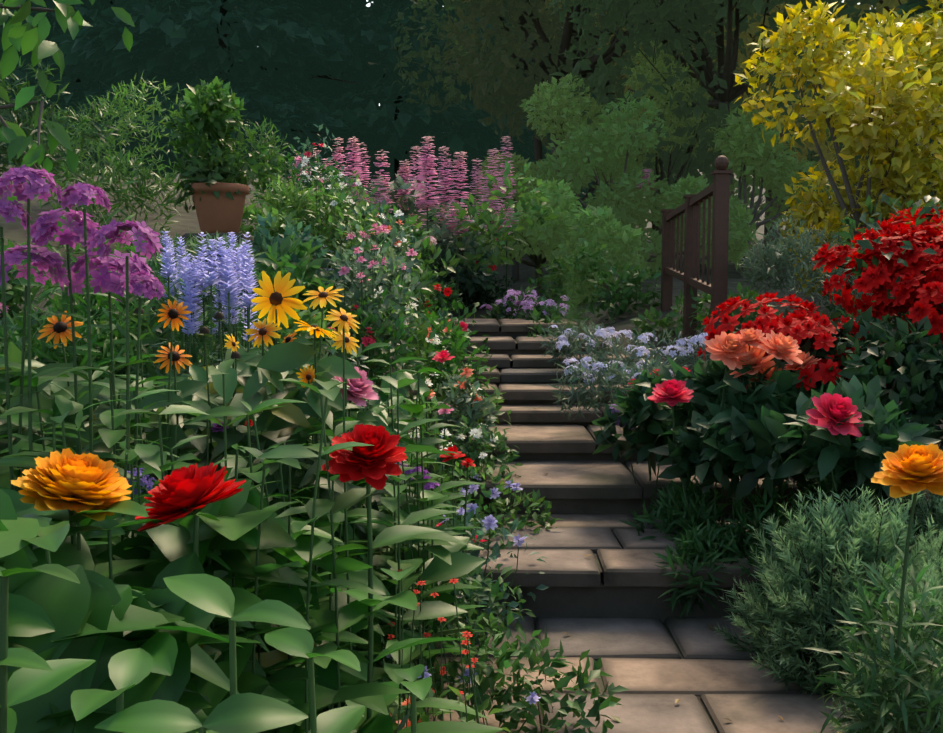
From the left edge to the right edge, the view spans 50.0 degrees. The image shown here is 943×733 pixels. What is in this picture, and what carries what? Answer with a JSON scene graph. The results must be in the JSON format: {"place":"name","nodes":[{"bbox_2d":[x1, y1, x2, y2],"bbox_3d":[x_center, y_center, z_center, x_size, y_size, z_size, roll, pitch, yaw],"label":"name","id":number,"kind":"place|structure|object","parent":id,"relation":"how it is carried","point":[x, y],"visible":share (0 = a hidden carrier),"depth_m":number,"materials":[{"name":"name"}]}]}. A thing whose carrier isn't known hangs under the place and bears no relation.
{"place":"outdoors","nodes":[
{"label":"outdoors","id":0,"kind":"place"},
{"bbox_2d":[0,164,942,728],"bbox_3d":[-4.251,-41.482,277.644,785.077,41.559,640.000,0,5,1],"label":"ground","id":1,"kind":"structure","parent":0,"point":[182,224],"depth_m":8.60,"materials":[{"name":"soil"}]},
{"bbox_2d":[182,233,253,251],"bbox_3d":[-1.504,-0.597,6.076,0.362,0.396,0.349,0,5,1],"label":"pot pedestal","id":2,"kind":"object","parent":1,"relation":"on","point":[185,235],"visible":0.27,"depth_m":5.89,"materials":[{"name":"stone"}]},
{"bbox_2d":[189,182,248,232],"bbox_3d":[-1.507,-0.939,6.049,0.352,0.290,0.352,0,5,1],"label":"terracotta pot","id":3,"kind":"object","parent":2,"relation":"on","point":[223,213],"visible":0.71,"depth_m":5.94,"materials":[{"name":"brown ceramic"}]},
{"bbox_2d":[0,0,657,220],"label":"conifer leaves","id":4,"kind":"object","parent":1,"relation":"on","point":[297,44],"visible":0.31,"depth_m":24.25,"materials":[{"name":"green plant"}]},
{"bbox_2d":[60,0,879,214],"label":"tree leaves","id":5,"kind":"object","parent":1,"relation":"on","point":[517,85],"visible":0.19,"depth_m":17.43,"materials":[{"name":"green plant"}]},
{"bbox_2d":[0,0,942,732],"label":"leaves","id":6,"kind":"object","parent":1,"relation":"on","point":[88,640],"visible":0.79,"depth_m":3.01,"materials":[{"name":"green plant"}]},
{"bbox_2d":[0,136,942,728],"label":"petals","id":7,"kind":"object","parent":1,"relation":"on","point":[54,480],"visible":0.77,"depth_m":3.02,"materials":[{"name":"multicoloured plant"}]},
{"bbox_2d":[0,130,942,732],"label":"stems","id":8,"kind":"object","parent":1,"relation":"on","point":[76,538],"visible":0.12,"depth_m":2.12,"materials":[{"name":"green plant"}]},
{"bbox_2d":[0,0,942,295],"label":"bark","id":9,"kind":"object","parent":1,"relation":"on","point":[728,62],"visible":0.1,"depth_m":14.75,"materials":[{"name":"brown plant"}]},
{"bbox_2d":[0,3,942,515],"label":"stems","id":10,"kind":"object","parent":1,"relation":"on","point":[72,209],"visible":0.12,"depth_m":2.92,"materials":[{"name":"green plant"}]},
{"bbox_2d":[420,321,825,732],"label":"path bedding","id":11,"kind":"object","parent":1,"relation":"on","point":[600,676],"visible":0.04,"depth_m":3.85,"materials":[{"name":"soil"}]},
{"bbox_2d":[413,318,859,732],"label":"path stones","id":12,"kind":"object","parent":11,"relation":"on","point":[615,614],"visible":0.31,"depth_m":4.01,"materials":[{"name":"beige stone"}]},
{"bbox_2d":[472,41,841,303],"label":"bush leaves","id":13,"kind":"object","parent":1,"relation":"on","point":[616,231],"visible":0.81,"depth_m":12.87,"materials":[{"name":"green plant"}]},
{"bbox_2d":[660,155,732,353],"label":"wooden gate","id":14,"kind":"structure","parent":1,"relation":"on","point":[718,188],"depth_m":7.23,"materials":[{"name":"brown wood"}]},
{"bbox_2d":[512,0,939,183],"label":"warm tree leaves","id":15,"kind":"object","parent":1,"relation":"on","point":[755,28],"visible":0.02,"depth_m":19.12,"materials":[{"name":"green plant"}]},
{"bbox_2d":[710,484,942,732],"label":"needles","id":16,"kind":"object","parent":1,"relation":"on","point":[790,585],"visible":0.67,"depth_m":3.36,"materials":[{"name":"green plant"}]},
{"bbox_2d":[733,0,942,309],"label":"golden shrub leaves","id":17,"kind":"object","parent":1,"relation":"on","point":[912,95],"visible":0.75,"depth_m":7.32,"materials":[{"name":"yellow plant"}]},
{"bbox_2d":[863,0,942,226],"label":"columnar conifer leaves","id":18,"kind":"object","parent":1,"relation":"on","point":[908,6],"visible":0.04,"depth_m":8.68,"materials":[{"name":"green plant"}]},
{"bbox_2d":[366,0,881,105],"label":"sky","id":19,"kind":"structure","parent":0,"point":[368,4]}
]}

